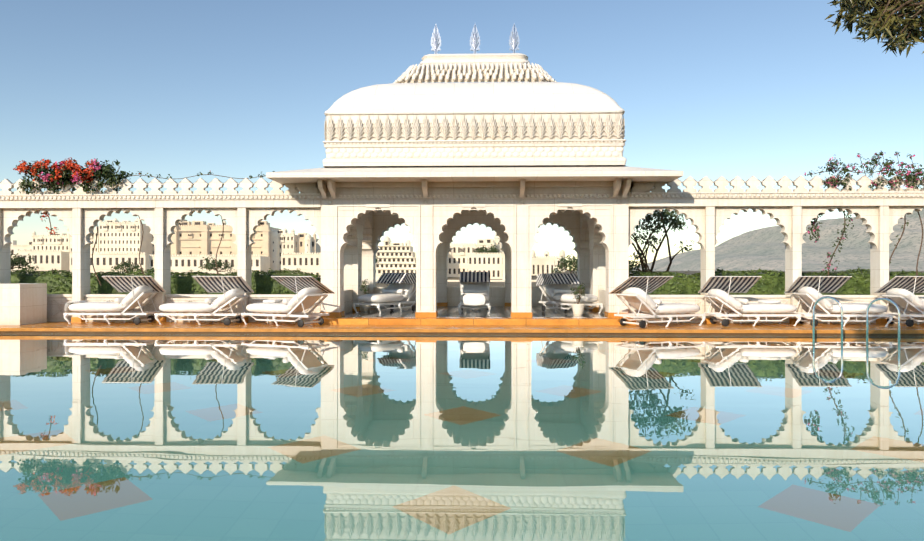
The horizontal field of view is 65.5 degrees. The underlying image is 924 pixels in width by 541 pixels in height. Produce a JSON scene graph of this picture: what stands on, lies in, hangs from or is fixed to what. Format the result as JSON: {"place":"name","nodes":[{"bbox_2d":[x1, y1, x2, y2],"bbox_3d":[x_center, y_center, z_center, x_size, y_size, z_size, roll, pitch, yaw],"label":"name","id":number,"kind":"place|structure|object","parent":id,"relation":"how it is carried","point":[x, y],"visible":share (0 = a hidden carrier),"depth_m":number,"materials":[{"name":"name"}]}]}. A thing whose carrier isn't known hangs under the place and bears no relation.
{"place":"outdoors","nodes":[
{"label":"outdoors","id":0,"kind":"place"},
{"bbox_2d":[376,280,535,281],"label":"city embankment ground","id":1,"kind":"structure","parent":0,"point":[490,280],"depth_m":354.64,"materials":[{"name":"beige"}]},
{"bbox_2d":[11,251,38,269],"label":"city tree","id":2,"kind":"object","parent":1,"relation":"on","point":[15,260],"visible":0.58,"depth_m":379.49,"materials":[{"name":"green plant"}]},
{"bbox_2d":[111,260,143,272],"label":"city tree","id":3,"kind":"object","parent":1,"relation":"on","point":[128,267],"visible":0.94,"depth_m":372.98,"materials":[{"name":"green plant"}]},
{"bbox_2d":[67,220,320,269],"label":"building","id":4,"kind":"structure","parent":1,"relation":"on","point":[199,238],"depth_m":419.41,"materials":[{"name":"stone"}]},
{"bbox_2d":[198,255,233,273],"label":"city tree","id":5,"kind":"object","parent":1,"relation":"on","point":[219,263],"visible":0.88,"depth_m":374.62,"materials":[{"name":"green plant"}]},
{"bbox_2d":[11,218,565,279],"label":"palace building","id":6,"kind":"structure","parent":1,"relation":"on","point":[117,242],"depth_m":397.87,"materials":[{"name":"beige"}]},
{"bbox_2d":[0,322,923,335],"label":"pool deck","id":7,"kind":"structure","parent":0,"point":[648,325],"depth_m":15.88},
{"bbox_2d":[0,283,46,324],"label":"planter box","id":8,"kind":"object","parent":7,"relation":"on","point":[23,303],"depth_m":16.34,"materials":[{"name":"white paint"}]},
{"bbox_2d":[71,317,247,322],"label":"arcade pier bases","id":9,"kind":"object","parent":7,"relation":"on","point":[78,319],"visible":0.35,"depth_m":17.22,"materials":[{"name":"stone"}]},
{"bbox_2d":[313,302,635,324],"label":"platform step","id":10,"kind":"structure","parent":7,"relation":"on","point":[432,318],"depth_m":16.46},
{"bbox_2d":[342,306,607,317],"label":"pavilion floor","id":11,"kind":"structure","parent":10,"relation":"on","point":[495,311],"depth_m":18.45,"materials":[{"name":"grey stone"}]},
{"bbox_2d":[703,318,886,323],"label":"arcade pier bases","id":12,"kind":"object","parent":7,"relation":"on","point":[793,321],"visible":0.38,"depth_m":16.71,"materials":[{"name":"stone"}]},
{"bbox_2d":[812,296,899,343],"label":"pool hand rails","id":13,"kind":"object","parent":7,"relation":"on","point":[841,309],"visible":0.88,"depth_m":13.43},
{"bbox_2d":[0,327,923,333],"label":"pool edge","id":14,"kind":"object","parent":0,"point":[463,330],"visible":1,"depth_m":14.98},
{"bbox_2d":[0,0,923,270],"label":"sky","id":15,"kind":"structure","parent":0,"point":[713,89],"materials":[{"name":"blue"}]},
{"bbox_2d":[13,271,923,286],"bbox_3d":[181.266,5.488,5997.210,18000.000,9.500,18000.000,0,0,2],"label":"hedge","id":16,"kind":"object","parent":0,"point":[492,284],"depth_m":386.06,"materials":[{"name":"green plant"}]},
{"bbox_2d":[473,244,499,253],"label":"city tree","id":17,"kind":"object","parent":16,"relation":"on","point":[482,250],"visible":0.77,"depth_m":382.16,"materials":[{"name":"green plant"}]},
{"bbox_2d":[551,254,577,273],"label":"city tree","id":18,"kind":"object","parent":16,"relation":"on","point":[573,262],"visible":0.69,"depth_m":326.02,"materials":[{"name":"green plant"}]},
{"bbox_2d":[633,209,923,270],"bbox_3d":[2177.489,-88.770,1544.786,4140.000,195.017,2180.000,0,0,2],"label":"hill ridge","id":19,"kind":"structure","parent":0,"point":[762,249],"depth_m":1129.26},
{"bbox_3d":[0.309,1.028,18.100,32.000,0.420,0.900,0,0,2],"label":"hedge planter trough","id":20,"kind":"object","parent":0,"visible":0},
{"bbox_2d":[11,266,923,294],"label":"hedge row","id":21,"kind":"object","parent":20,"relation":"in","point":[769,282],"visible":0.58,"depth_m":17.89,"materials":[{"name":"green plant"}]},
{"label":"pool","id":22,"kind":"structure","parent":0,"visible":0},
{"bbox_2d":[63,276,165,324],"bbox_3d":[-8.092,0.679,16.773,2.074,1.119,0.886,0,0,2],"label":"sun lounger","id":23,"kind":"object","parent":22,"relation":"on","point":[140,289],"visible":1,"depth_m":16.47,"materials":[{"name":"white fabric"}]},
{"bbox_2d":[0,178,320,316],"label":"arcade wall","id":24,"kind":"structure","parent":22,"relation":"on","point":[244,212],"depth_m":17.24,"materials":[{"name":"white stone"}]},
{"bbox_2d":[154,276,253,324],"bbox_3d":[-5.925,0.679,16.573,2.030,1.119,0.840,0,0,4],"label":"sun lounger","id":25,"kind":"object","parent":22,"relation":"on","point":[233,289],"visible":1,"depth_m":16.26,"materials":[{"name":"white fabric"}]},
{"bbox_2d":[241,276,334,326],"bbox_3d":[-3.959,0.679,16.273,2.030,1.119,0.840,0,0,26],"label":"sun lounger","id":26,"kind":"object","parent":22,"relation":"on","point":[309,290],"visible":1,"depth_m":16.00,"materials":[{"name":"white fabric"}]},
{"bbox_2d":[0,334,923,540],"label":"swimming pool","id":27,"kind":"structure","parent":22,"relation":"in","point":[228,437],"depth_m":5.76,"materials":[{"name":"teal liquid"}]},
{"bbox_2d":[266,166,682,312],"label":"pavilion","id":28,"kind":"structure","parent":22,"relation":"on","point":[434,209],"depth_m":16.95,"materials":[{"name":"white stone"}]},
{"bbox_2d":[353,273,415,313],"bbox_3d":[-1.958,0.583,19.026,0.838,1.042,1.981,0,0,30],"label":"sun lounger","id":29,"kind":"object","parent":28,"relation":"on","point":[401,286],"visible":0.98,"depth_m":19.08,"materials":[{"name":"white fabric"}]},
{"bbox_2d":[359,279,584,315],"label":"potted plants","id":30,"kind":"object","parent":28,"relation":"on","point":[578,308],"visible":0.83,"depth_m":17.63,"materials":[{"name":"white ceramic"}]},
{"bbox_2d":[458,272,490,313],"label":"sun lounger","id":31,"kind":"object","parent":28,"relation":"on","point":[475,288],"visible":1,"depth_m":19.22,"materials":[{"name":"white fabric"}]},
{"bbox_2d":[323,112,626,166],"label":"dome drum friezes","id":32,"kind":"object","parent":28,"relation":"on","point":[479,140],"visible":0.79,"depth_m":16.89,"materials":[{"name":"white stone"}]},
{"bbox_2d":[324,82,624,114],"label":"domed roof","id":33,"kind":"structure","parent":32,"relation":"on","point":[477,97],"depth_m":17.08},
{"bbox_2d":[393,53,556,82],"bbox_3d":[0.359,-5.292,19.749,4.314,0.940,2.939,0,0,2],"label":"dome lotus cap","id":34,"kind":"object","parent":33,"relation":"on","point":[492,67],"visible":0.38,"depth_m":18.58,"materials":[{"name":"white stone"}]},
{"bbox_2d":[431,23,519,53],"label":"roof finials","id":35,"kind":"object","parent":34,"relation":"on","point":[475,40],"visible":0.98,"depth_m":19.61,"materials":[{"name":"silver metal"}]},
{"bbox_2d":[536,273,602,313],"bbox_3d":[2.806,0.592,18.904,0.838,1.024,1.996,0,0,-24],"label":"sun lounger","id":36,"kind":"object","parent":28,"relation":"on","point":[556,287],"visible":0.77,"depth_m":19.03,"materials":[{"name":"white fabric"}]},
{"bbox_2d":[47,287,923,322],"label":"low wall","id":37,"kind":"structure","parent":22,"relation":"on","point":[56,303],"depth_m":17.30,"materials":[{"name":"white paint"}]},
{"bbox_2d":[609,276,705,327],"bbox_3d":[4.359,0.679,16.022,2.030,1.119,0.840,0,0,-22],"label":"sun lounger","id":38,"kind":"object","parent":22,"relation":"on","point":[633,291],"visible":1,"depth_m":15.74,"materials":[{"name":"white fabric"}]},
{"bbox_2d":[629,209,694,275],"bbox_3d":[5.285,1.080,20.308,2.395,6.332,2.551,0,0,2],"label":"terrace tree","id":39,"kind":"object","parent":22,"relation":"on","point":[670,220],"visible":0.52,"depth_m":19.98,"materials":[{"name":"green plant"}]},
{"bbox_2d":[698,276,800,325],"bbox_3d":[6.482,0.679,16.249,2.030,1.119,0.840,0,0,-1],"label":"sun lounger","id":40,"kind":"object","parent":22,"relation":"on","point":[718,289],"visible":1,"depth_m":15.95,"materials":[{"name":"white fabric"}]},
{"bbox_2d":[629,175,923,318],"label":"arcade wall","id":41,"kind":"structure","parent":22,"relation":"on","point":[707,211],"depth_m":16.78,"materials":[{"name":"white stone"}]},
{"bbox_2d":[13,151,923,285],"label":"bougainvillea vines","id":42,"kind":"object","parent":41,"relation":"attached to","point":[69,170],"visible":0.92,"depth_m":17.03,"materials":[{"name":"green plant"}]},
{"bbox_2d":[784,276,892,326],"bbox_3d":[8.460,0.679,16.192,2.050,1.119,0.886,0,0,2],"label":"sun lounger","id":43,"kind":"object","parent":22,"relation":"on","point":[809,289],"visible":0.85,"depth_m":15.89,"materials":[{"name":"white fabric"}]},
{"bbox_2d":[825,0,923,57],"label":"mango tree","id":44,"kind":"object","parent":22,"relation":"on","point":[885,19],"visible":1,"depth_m":6.95,"materials":[{"name":"green plant"}]},
{"bbox_2d":[874,276,923,326],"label":"sun lounger","id":45,"kind":"object","parent":22,"relation":"on","point":[900,290],"visible":0.9,"depth_m":16.00,"materials":[{"name":"white fabric"}]}
]}

